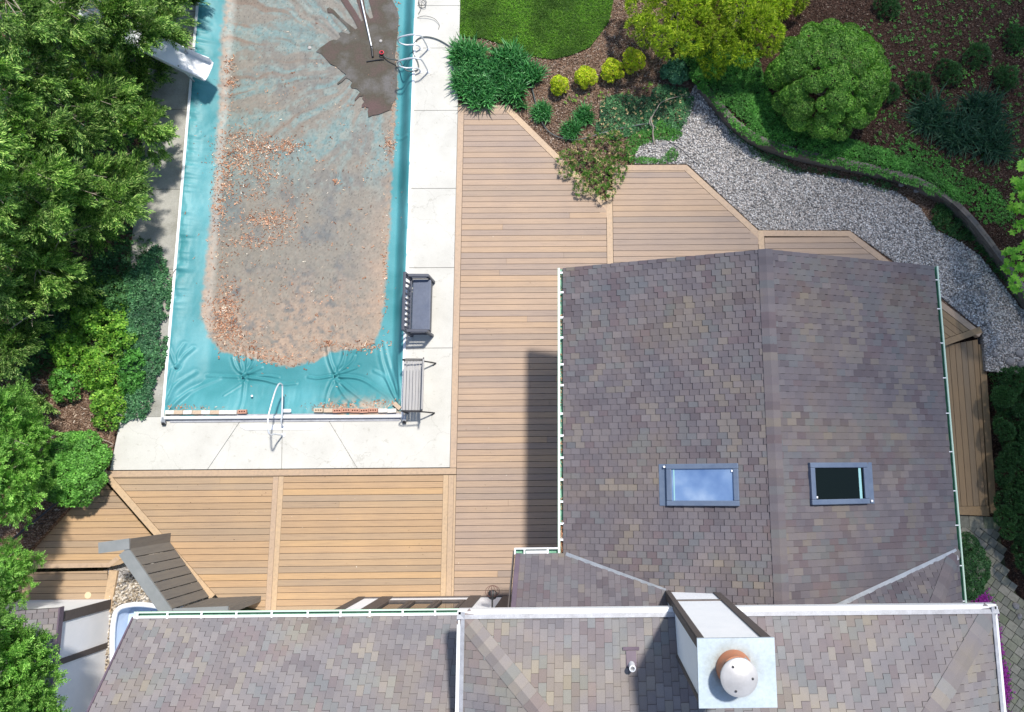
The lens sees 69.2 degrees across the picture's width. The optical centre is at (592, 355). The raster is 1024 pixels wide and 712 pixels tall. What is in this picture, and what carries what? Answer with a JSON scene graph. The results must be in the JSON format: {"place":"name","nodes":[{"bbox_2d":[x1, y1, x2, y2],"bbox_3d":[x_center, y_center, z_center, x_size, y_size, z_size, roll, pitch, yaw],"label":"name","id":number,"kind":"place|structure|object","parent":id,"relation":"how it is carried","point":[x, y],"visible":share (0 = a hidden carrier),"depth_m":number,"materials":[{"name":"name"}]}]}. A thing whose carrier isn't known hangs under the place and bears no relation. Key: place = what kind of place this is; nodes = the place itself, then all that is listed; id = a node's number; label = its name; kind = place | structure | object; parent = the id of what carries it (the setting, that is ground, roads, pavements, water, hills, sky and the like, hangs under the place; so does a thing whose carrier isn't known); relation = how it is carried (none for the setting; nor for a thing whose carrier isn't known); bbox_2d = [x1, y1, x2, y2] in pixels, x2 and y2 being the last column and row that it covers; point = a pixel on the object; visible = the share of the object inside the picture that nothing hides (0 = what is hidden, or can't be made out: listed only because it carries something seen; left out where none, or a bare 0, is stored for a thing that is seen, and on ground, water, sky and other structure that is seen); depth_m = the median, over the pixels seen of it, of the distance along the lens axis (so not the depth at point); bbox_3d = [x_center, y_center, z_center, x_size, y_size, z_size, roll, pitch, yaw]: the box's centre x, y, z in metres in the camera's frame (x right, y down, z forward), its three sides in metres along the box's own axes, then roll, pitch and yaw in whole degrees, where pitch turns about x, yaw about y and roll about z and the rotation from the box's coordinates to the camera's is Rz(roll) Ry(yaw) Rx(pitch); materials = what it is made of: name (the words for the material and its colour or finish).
{"place":"outdoors","nodes":[
{"label":"outdoors","id":0,"kind":"place"},
{"bbox_2d":[0,0,150,550],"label":"planting bed","id":1,"kind":"object","parent":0,"point":[29,543],"visible":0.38,"depth_m":17.15,"materials":[{"name":"brown soil"}]},
{"bbox_2d":[0,534,47,612],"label":"arborvitae","id":2,"kind":"object","parent":1,"relation":"on","point":[16,574],"visible":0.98,"depth_m":15.09,"materials":[{"name":"green plant"}]},
{"bbox_2d":[0,379,62,530],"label":"arborvitae","id":3,"kind":"object","parent":1,"relation":"on","point":[20,464],"visible":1,"depth_m":15.13,"materials":[{"name":"green plant"}]},
{"bbox_2d":[0,268,81,425],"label":"conifer","id":4,"kind":"object","parent":1,"relation":"on","point":[12,333],"visible":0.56,"depth_m":16.02,"materials":[{"name":"green plant"}]},
{"bbox_2d":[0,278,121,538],"bbox_3d":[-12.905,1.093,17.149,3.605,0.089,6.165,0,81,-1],"label":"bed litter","id":5,"kind":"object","parent":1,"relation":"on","point":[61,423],"visible":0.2,"depth_m":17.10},
{"bbox_2d":[17,239,135,377],"bbox_3d":[-12.137,-1.093,17.339,1.510,0.264,4.027,38,83,5],"label":"bed foliage","id":6,"kind":"object","parent":5,"relation":"on","point":[98,263],"visible":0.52,"depth_m":17.45,"materials":[{"name":"green plant"}]},
{"bbox_2d":[45,274,133,418],"bbox_3d":[-11.830,-0.252,17.183,2.076,0.292,3.549,0,81,-1],"label":"bed foliage","id":7,"kind":"object","parent":5,"relation":"on","point":[94,349],"visible":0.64,"depth_m":17.16,"materials":[{"name":"green plant"}]},
{"bbox_2d":[0,187,127,322],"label":"conifer","id":8,"kind":"object","parent":1,"relation":"on","point":[22,264],"visible":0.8,"depth_m":15.90,"materials":[{"name":"green plant"}]},
{"bbox_2d":[47,365,83,403],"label":"leafy shrub","id":9,"kind":"object","parent":1,"relation":"on","point":[56,391],"visible":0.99,"depth_m":16.91,"materials":[{"name":"green plant"}]},
{"bbox_2d":[48,330,90,371],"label":"leafy shrub","id":10,"kind":"object","parent":1,"relation":"on","point":[71,346],"visible":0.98,"depth_m":16.95,"materials":[{"name":"green plant"}]},
{"bbox_2d":[0,0,150,246],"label":"undergrowth","id":11,"kind":"object","parent":1,"relation":"on","point":[113,153],"visible":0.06,"depth_m":18.10,"materials":[{"name":"green plant"}]},
{"bbox_2d":[39,429,112,507],"bbox_3d":[-11.659,2.512,16.477,1.561,1.076,1.765,0,81,-1],"label":"leafy shrub","id":12,"kind":"object","parent":1,"relation":"on","point":[72,452],"visible":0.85,"depth_m":16.27,"materials":[{"name":"green plant"}]},
{"bbox_2d":[1,232,152,383],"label":"undergrowth","id":13,"kind":"object","parent":1,"relation":"on","point":[113,274],"visible":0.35,"depth_m":17.40,"materials":[{"name":"green plant"}]},
{"bbox_2d":[0,102,180,244],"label":"conifer","id":14,"kind":"object","parent":1,"relation":"on","point":[19,171],"visible":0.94,"depth_m":15.21,"materials":[{"name":"green plant"}]},
{"bbox_2d":[70,299,114,341],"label":"leafy shrub","id":15,"kind":"object","parent":1,"relation":"on","point":[83,311],"visible":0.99,"depth_m":17.06,"materials":[{"name":"green plant"}]},
{"bbox_2d":[0,10,188,158],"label":"conifer","id":16,"kind":"object","parent":1,"relation":"on","point":[38,85],"visible":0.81,"depth_m":16.07,"materials":[{"name":"green plant"}]},
{"bbox_2d":[78,355,118,391],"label":"leafy shrub","id":17,"kind":"object","parent":1,"relation":"on","point":[89,379],"visible":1,"depth_m":16.89,"materials":[{"name":"green plant"}]},
{"bbox_2d":[0,0,210,70],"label":"conifer","id":18,"kind":"object","parent":1,"relation":"on","point":[42,21],"visible":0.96,"depth_m":15.68,"materials":[{"name":"green plant"}]},
{"bbox_2d":[89,389,127,431],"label":"leafy shrub","id":19,"kind":"object","parent":1,"relation":"on","point":[96,420],"visible":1,"depth_m":16.84,"materials":[{"name":"green plant"}]},
{"bbox_2d":[93,277,129,313],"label":"leafy shrub","id":20,"kind":"object","parent":1,"relation":"on","point":[108,303],"visible":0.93,"depth_m":17.25,"materials":[{"name":"green plant"}]},
{"bbox_2d":[97,317,137,360],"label":"leafy shrub","id":21,"kind":"object","parent":1,"relation":"on","point":[113,343],"visible":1,"depth_m":17.07,"materials":[{"name":"green plant"}]},
{"bbox_2d":[1,479,150,599],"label":"deck landing","id":22,"kind":"object","parent":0,"point":[55,586],"visible":0.48,"depth_m":16.83,"materials":[{"name":"wood"}]},
{"bbox_2d":[31,556,118,611],"bbox_3d":[-12.206,5.211,16.785,2.849,0.293,1.258,0,81,-1],"label":"deck landing border","id":23,"kind":"object","parent":22,"relation":"attached to","point":[112,580],"visible":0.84,"depth_m":16.73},
{"bbox_2d":[115,1,195,416],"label":"pool walkway","id":24,"kind":"structure","parent":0,"point":[160,228],"depth_m":17.95,"materials":[{"name":"concrete"}]},
{"bbox_2d":[116,347,145,394],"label":"leafy shrub","id":25,"kind":"object","parent":24,"relation":"on","point":[128,375],"visible":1,"depth_m":17.01,"materials":[{"name":"green plant"}]},
{"bbox_2d":[113,244,172,423],"bbox_3d":[-10.636,-0.590,17.299,1.326,0.254,4.362,0,81,-1],"label":"pachysandra","id":26,"kind":"object","parent":24,"relation":"on","point":[146,300],"visible":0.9,"depth_m":17.36,"materials":[{"name":"green plant"}]},
{"bbox_2d":[75,1,213,81],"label":"pool slide","id":27,"kind":"object","parent":24,"relation":"on","point":[192,63],"visible":0.46,"depth_m":17.78,"materials":[{"name":"white"}]},
{"bbox_2d":[110,0,459,469],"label":"pool deck","id":28,"kind":"structure","parent":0,"point":[419,440],"depth_m":17.16,"materials":[{"name":"concrete"}]},
{"bbox_2d":[161,413,406,429],"bbox_3d":[-7.154,1.522,17.053,5.642,0.113,0.370,0,81,-1],"label":"cover reel","id":29,"kind":"object","parent":28,"relation":"on","point":[277,417],"visible":0.99,"depth_m":17.07,"materials":[{"name":"white metal"}]},
{"bbox_2d":[397,34,429,73],"bbox_3d":[-4.476,-7.517,18.264,0.748,0.650,0.725,0,81,-1],"label":"pool ladder","id":30,"kind":"object","parent":28,"relation":"on","point":[420,48],"visible":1,"depth_m":18.26,"materials":[{"name":"silver metal"}]},
{"bbox_2d":[401,272,434,336],"bbox_3d":[-4.059,-1.191,17.138,0.560,0.866,1.378,0,81,-1],"label":"garden bench","id":31,"kind":"object","parent":28,"relation":"on","point":[420,302],"visible":1,"depth_m":17.09,"materials":[{"name":"grey plastic"}]},
{"bbox_2d":[401,357,435,414],"bbox_3d":[-4.019,0.709,16.844,0.676,0.845,1.247,0,81,-1],"label":"garden bench","id":32,"kind":"object","parent":28,"relation":"on","point":[414,370],"visible":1,"depth_m":16.82,"materials":[{"name":"grey metal"}]},
{"bbox_2d":[122,467,449,470],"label":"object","id":33,"kind":"structure","parent":0,"point":[282,469],"depth_m":17.38,"materials":[{"name":"grey"}]},
{"bbox_2d":[161,0,416,420],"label":"swimming pool","id":34,"kind":"structure","parent":33,"relation":"on","point":[180,207],"depth_m":17.89,"materials":[{"name":"white concrete"}]},
{"bbox_2d":[164,0,414,415],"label":"pool cover","id":35,"kind":"object","parent":34,"relation":"in","point":[247,34],"visible":0.98,"depth_m":18.17,"materials":[{"name":"teal plastic"}]},
{"bbox_2d":[167,0,400,412],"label":"dead leaves","id":36,"kind":"object","parent":35,"relation":"on","point":[241,239],"visible":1,"depth_m":18.21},
{"bbox_2d":[316,0,398,116],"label":"puddle","id":37,"kind":"object","parent":35,"relation":"on","point":[349,55],"visible":1,"depth_m":18.93,"materials":[{"name":"liquid"}]},
{"bbox_2d":[383,36,655,139],"bbox_3d":[-1.964,-6.575,18.557,7.241,0.359,1.254,24,81,3],"label":"garden hose","id":38,"kind":"object","parent":34,"relation":"attached to","point":[510,66],"visible":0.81,"depth_m":18.46,"materials":[{"name":"grey"}]},
{"bbox_2d":[1,174,965,609],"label":"ground","id":39,"kind":"structure","parent":0,"point":[343,488],"depth_m":17.30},
{"bbox_2d":[0,599,112,711],"bbox_3d":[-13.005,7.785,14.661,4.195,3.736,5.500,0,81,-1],"label":"concrete patio","id":40,"kind":"structure","parent":39,"relation":"on","point":[80,627],"depth_m":15.74,"materials":[{"name":"white concrete"}]},
{"bbox_2d":[90,552,217,657],"bbox_3d":[-9.977,7.067,16.647,3.100,0.100,5.500,0,81,-1],"label":"pebble strip","id":41,"kind":"object","parent":39,"relation":"on","point":[122,568],"visible":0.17,"depth_m":16.89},
{"bbox_2d":[0,601,72,711],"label":"arborvitae","id":42,"kind":"object","parent":41,"relation":"on","point":[22,649],"visible":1,"depth_m":13.31,"materials":[{"name":"green plant"}]},
{"bbox_2d":[104,553,208,670],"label":"pebbles","id":43,"kind":"object","parent":41,"relation":"on","point":[119,600],"visible":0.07,"depth_m":16.81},
{"bbox_2d":[109,602,184,660],"bbox_3d":[-9.767,6.485,16.370,1.761,0.515,2.027,0,81,-1],"label":"window well cover","id":44,"kind":"object","parent":43,"relation":"on","point":[123,614],"depth_m":16.30,"materials":[{"name":"white"}]},
{"bbox_2d":[458,0,613,59],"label":"lawn","id":45,"kind":"structure","parent":0,"point":[566,10],"depth_m":18.81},
{"bbox_2d":[86,249,1006,711],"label":"house","id":46,"kind":"structure","parent":0,"point":[758,501],"depth_m":13.37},
{"bbox_2d":[104,468,456,609],"bbox_3d":[-7.197,4.165,16.762,8.108,0.161,3.120,0,81,-1],"label":"deck edge board","id":47,"kind":"object","parent":46,"relation":"attached to","point":[448,539],"visible":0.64,"depth_m":16.82,"materials":[{"name":"wood"}]},
{"bbox_2d":[115,475,442,609],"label":"deck boards","id":48,"kind":"object","parent":47,"relation":"on","point":[249,556],"visible":0.93,"depth_m":16.71,"materials":[{"name":"wood"}]},
{"bbox_2d":[98,533,260,610],"bbox_3d":[-8.926,4.846,15.776,3.095,1.545,0.956,32,82,4],"label":"privacy screen","id":49,"kind":"object","parent":48,"relation":"on","point":[147,575],"visible":0.92,"depth_m":15.48,"materials":[{"name":"grey wood"}]},
{"bbox_2d":[373,600,411,608],"bbox_3d":[-4.183,5.171,15.082,0.560,1.700,0.050,0,81,-1],"label":"window","id":50,"kind":"structure","parent":46,"relation":"in","point":[388,604],"depth_m":15.49,"materials":[{"name":"clear glass"}]},
{"bbox_2d":[401,600,438,608],"bbox_3d":[-3.608,5.167,15.088,0.560,1.700,0.050,0,81,-1],"label":"window","id":51,"kind":"structure","parent":46,"relation":"in","point":[414,604],"depth_m":15.48,"materials":[{"name":"clear glass"}]},
{"bbox_2d":[430,599,465,607],"bbox_3d":[-3.033,5.164,15.094,0.560,1.700,0.050,0,81,-1],"label":"window","id":52,"kind":"structure","parent":46,"relation":"in","point":[454,603],"depth_m":15.54,"materials":[{"name":"clear glass"}]},
{"bbox_2d":[454,110,876,595],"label":"deck","id":53,"kind":"structure","parent":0,"point":[509,161],"depth_m":17.73,"materials":[{"name":"wood"}]},
{"bbox_2d":[555,128,632,200],"bbox_3d":[0.041,-4.682,17.983,1.973,0.414,1.924,0,81,-1],"label":"sprawling juniper","id":54,"kind":"object","parent":53,"relation":"on","point":[586,173],"visible":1,"depth_m":17.98,"materials":[{"name":"green plant"}]},
{"bbox_2d":[450,105,981,467],"bbox_3d":[2.982,-1.882,17.835,12.640,0.163,8.974,0,81,-1],"label":"deck border","id":55,"kind":"object","parent":53,"relation":"attached to","point":[606,205],"visible":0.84,"depth_m":17.95,"materials":[{"name":"wood"}]},
{"bbox_2d":[459,0,1023,372],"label":"mulch bed","id":56,"kind":"object","parent":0,"point":[926,204],"visible":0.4,"depth_m":18.51,"materials":[{"name":"brown wood"}]},
{"bbox_2d":[442,32,490,74],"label":"lily clump","id":57,"kind":"object","parent":56,"relation":"on","point":[463,52],"visible":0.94,"depth_m":18.41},
{"bbox_2d":[446,62,488,99],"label":"lily clump","id":58,"kind":"object","parent":56,"relation":"on","point":[458,77],"visible":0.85,"depth_m":18.29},
{"bbox_2d":[457,73,500,113],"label":"lily clump","id":59,"kind":"object","parent":56,"relation":"on","point":[479,100],"visible":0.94,"depth_m":18.23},
{"bbox_2d":[469,56,514,101],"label":"lily clump","id":60,"kind":"object","parent":56,"relation":"on","point":[490,76],"visible":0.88,"depth_m":18.29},
{"bbox_2d":[484,35,532,82],"bbox_3d":[-2.142,-7.411,18.421,1.352,0.545,1.337,0,81,-1],"label":"lily clump","id":61,"kind":"object","parent":56,"relation":"on","point":[507,55],"visible":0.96,"depth_m":18.39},
{"bbox_2d":[494,67,530,107],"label":"lily clump","id":62,"kind":"object","parent":56,"relation":"on","point":[513,93],"visible":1,"depth_m":18.29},
{"bbox_2d":[513,52,550,87],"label":"lily clump","id":63,"kind":"object","parent":56,"relation":"on","point":[532,73],"visible":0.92,"depth_m":18.37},
{"bbox_2d":[527,98,554,123],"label":"lily clump","id":64,"kind":"object","parent":56,"relation":"on","point":[540,110],"visible":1,"depth_m":18.31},
{"bbox_2d":[550,74,569,95],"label":"golden shrub","id":65,"kind":"object","parent":56,"relation":"on","point":[556,86],"visible":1,"depth_m":18.23,"materials":[{"name":"yellow plant"}]},
{"bbox_2d":[558,115,584,141],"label":"lily clump","id":66,"kind":"object","parent":56,"relation":"on","point":[566,128],"visible":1,"depth_m":18.25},
{"bbox_2d":[458,0,698,189],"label":"mulch chips","id":67,"kind":"object","parent":56,"relation":"on","point":[578,90],"visible":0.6,"depth_m":18.55,"materials":[{"name":"brown wood"}]},
{"bbox_2d":[570,100,596,127],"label":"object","id":68,"kind":"object","parent":56,"relation":"on","point":[583,113],"visible":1,"depth_m":18.31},
{"bbox_2d":[574,65,597,88],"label":"golden shrub","id":69,"kind":"object","parent":56,"relation":"on","point":[584,72],"visible":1,"depth_m":18.24,"materials":[{"name":"yellow plant"}]},
{"bbox_2d":[600,57,623,83],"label":"golden shrub","id":70,"kind":"object","parent":56,"relation":"on","point":[616,64],"visible":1,"depth_m":18.29,"materials":[{"name":"yellow plant"}]},
{"bbox_2d":[622,47,645,74],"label":"golden shrub","id":71,"kind":"object","parent":56,"relation":"on","point":[633,55],"visible":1,"depth_m":18.33,"materials":[{"name":"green plant"}]},
{"bbox_2d":[595,84,694,139],"bbox_3d":[1.304,-6.113,18.392,2.528,0.172,1.530,0,81,-1],"label":"ground cover","id":72,"kind":"object","parent":56,"relation":"on","point":[632,116],"visible":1,"depth_m":18.38,"materials":[{"name":"green plant"}]},
{"bbox_2d":[623,0,716,60],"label":"golden cypress","id":73,"kind":"object","parent":56,"relation":"on","point":[676,7],"visible":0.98,"depth_m":17.15,"materials":[{"name":"yellow plant"}]},
{"bbox_2d":[659,57,691,84],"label":"blue green shrub","id":74,"kind":"object","parent":56,"relation":"on","point":[678,68],"visible":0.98,"depth_m":18.30,"materials":[{"name":"green plant"}]},
{"bbox_2d":[696,0,810,80],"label":"golden cypress","id":75,"kind":"object","parent":56,"relation":"on","point":[750,9],"visible":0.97,"depth_m":17.15,"materials":[{"name":"yellow plant"}]},
{"bbox_2d":[717,115,898,191],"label":"wall grass","id":76,"kind":"structure","parent":56,"relation":"on","point":[797,167],"depth_m":18.21,"materials":[{"name":"green plant"}]},
{"bbox_2d":[698,81,1023,309],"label":"retaining wall","id":77,"kind":"structure","parent":56,"relation":"on","point":[972,224],"depth_m":17.91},
{"bbox_2d":[931,202,1020,302],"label":"wall grass","id":78,"kind":"structure","parent":56,"relation":"on","point":[941,218],"depth_m":17.92,"materials":[{"name":"green plant"}]},
{"bbox_2d":[634,86,1023,372],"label":"gravel","id":79,"kind":"structure","parent":0,"point":[900,204],"depth_m":18.06,"materials":[{"name":"gravel"}]},
{"bbox_2d":[625,118,681,164],"bbox_3d":[1.506,-5.337,18.266,1.478,0.135,1.234,0,81,-1],"label":"creeping plant","id":80,"kind":"object","parent":79,"relation":"on","point":[662,131],"visible":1,"depth_m":18.27,"materials":[{"name":"green plant"}]},
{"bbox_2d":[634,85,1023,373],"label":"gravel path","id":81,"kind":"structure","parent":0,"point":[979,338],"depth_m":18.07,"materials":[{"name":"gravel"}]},
{"bbox_2d":[674,0,1023,282],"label":"garden bed","id":82,"kind":"object","parent":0,"point":[789,23],"visible":0.3,"depth_m":18.36,"materials":[{"name":"soil"}]},
{"bbox_2d":[675,39,968,204],"bbox_3d":[5.377,-5.563,17.982,8.087,0.213,2.013,38,82,5],"label":"creeping vinca","id":83,"kind":"object","parent":82,"relation":"on","point":[848,144],"visible":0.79,"depth_m":18.00,"materials":[{"name":"green plant"}]},
{"bbox_2d":[701,86,943,196],"bbox_3d":[5.426,-4.976,17.915,6.456,0.138,0.894,24,81,3],"label":"creeping vinca","id":84,"kind":"object","parent":82,"relation":"on","point":[823,160],"visible":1,"depth_m":17.88,"materials":[{"name":"green plant"}]},
{"bbox_2d":[764,18,891,140],"bbox_3d":[5.593,-6.578,17.398,3.002,1.704,2.970,0,81,-1],"label":"cushion shrub","id":85,"kind":"object","parent":82,"relation":"on","point":[805,46],"visible":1,"depth_m":16.98,"materials":[{"name":"green plant"}]},
{"bbox_2d":[872,0,901,17],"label":"plant","id":86,"kind":"object","parent":82,"relation":"on","point":[889,2],"visible":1,"depth_m":18.38,"materials":[{"name":"green plant"}]},
{"bbox_2d":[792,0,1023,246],"bbox_3d":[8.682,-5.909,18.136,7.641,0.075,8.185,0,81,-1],"label":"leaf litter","id":87,"kind":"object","parent":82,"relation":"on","point":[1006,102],"visible":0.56,"depth_m":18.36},
{"bbox_2d":[904,71,932,97],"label":"plant","id":88,"kind":"object","parent":82,"relation":"on","point":[925,85],"visible":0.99,"depth_m":18.06,"materials":[{"name":"green plant"}]},
{"bbox_2d":[895,78,959,147],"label":"ornamental grass","id":89,"kind":"object","parent":82,"relation":"on","point":[928,110],"depth_m":17.90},
{"bbox_2d":[862,0,1023,233],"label":"shade weeds","id":90,"kind":"object","parent":82,"relation":"on","point":[964,73],"visible":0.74,"depth_m":18.29,"materials":[{"name":"green plant"}]},
{"bbox_2d":[935,58,963,86],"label":"plant","id":91,"kind":"object","parent":82,"relation":"on","point":[949,71],"visible":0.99,"depth_m":18.12,"materials":[{"name":"green plant"}]},
{"bbox_2d":[895,136,1015,223],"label":"shade weeds","id":92,"kind":"object","parent":82,"relation":"on","point":[984,206],"visible":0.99,"depth_m":17.83,"materials":[{"name":"green plant"}]},
{"bbox_2d":[925,99,989,163],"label":"ornamental grass","id":93,"kind":"object","parent":82,"relation":"on","point":[957,137],"depth_m":17.83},
{"bbox_2d":[962,41,992,68],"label":"plant","id":94,"kind":"object","parent":82,"relation":"on","point":[984,47],"visible":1,"depth_m":18.19,"materials":[{"name":"green plant"}]},
{"bbox_2d":[950,81,1018,141],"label":"ornamental grass","id":95,"kind":"object","parent":82,"relation":"on","point":[990,106],"depth_m":17.92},
{"bbox_2d":[965,111,1021,166],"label":"ornamental grass","id":96,"kind":"object","parent":82,"relation":"on","point":[998,147],"depth_m":17.79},
{"bbox_2d":[992,65,1019,93],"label":"plant","id":97,"kind":"object","parent":82,"relation":"on","point":[1005,78],"visible":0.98,"depth_m":18.12,"materials":[{"name":"green plant"}]},
{"bbox_2d":[1000,158,1023,297],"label":"maple tree","id":98,"kind":"object","parent":82,"relation":"on","point":[1009,250],"visible":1,"depth_m":16.20,"materials":[{"name":"green plant"}]},
{"bbox_2d":[1002,23,1023,51],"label":"plant","id":99,"kind":"object","parent":82,"relation":"on","point":[1010,38],"visible":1,"depth_m":18.28,"materials":[{"name":"green plant"}]},
{"bbox_2d":[942,310,987,505],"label":"deck end","id":100,"kind":"structure","parent":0,"point":[963,369],"depth_m":17.43,"materials":[{"name":"wood"}]},
{"bbox_2d":[944,327,996,515],"bbox_3d":[8.243,1.522,17.404,2.391,0.300,4.448,0,81,-1],"label":"deck end border","id":101,"kind":"object","parent":100,"relation":"attached to","point":[978,510],"visible":0.43,"depth_m":17.35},
{"bbox_2d":[946,334,1023,599],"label":"side bed","id":102,"kind":"object","parent":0,"point":[1015,575],"visible":0.11,"depth_m":17.31,"materials":[{"name":"soil"}]},
{"bbox_2d":[991,365,1023,573],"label":"juniper hedge","id":103,"kind":"object","parent":102,"relation":"on","point":[1012,510],"visible":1,"depth_m":16.70,"materials":[{"name":"green plant"}]},
{"bbox_2d":[960,515,1023,711],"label":"paver path","id":104,"kind":"structure","parent":0,"point":[975,524],"depth_m":16.84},
{"bbox_2d":[961,531,991,600],"bbox_3d":[8.478,4.745,16.604,0.944,0.888,1.545,0,81,-1],"label":"boxwood","id":105,"kind":"object","parent":104,"relation":"on","point":[981,557],"visible":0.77,"depth_m":16.34,"materials":[{"name":"green plant"}]},
{"bbox_2d":[1002,649,1015,711],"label":"phlox","id":106,"kind":"object","parent":104,"relation":"on","point":[1006,676],"visible":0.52,"depth_m":16.45,"materials":[{"name":"purple plant"}]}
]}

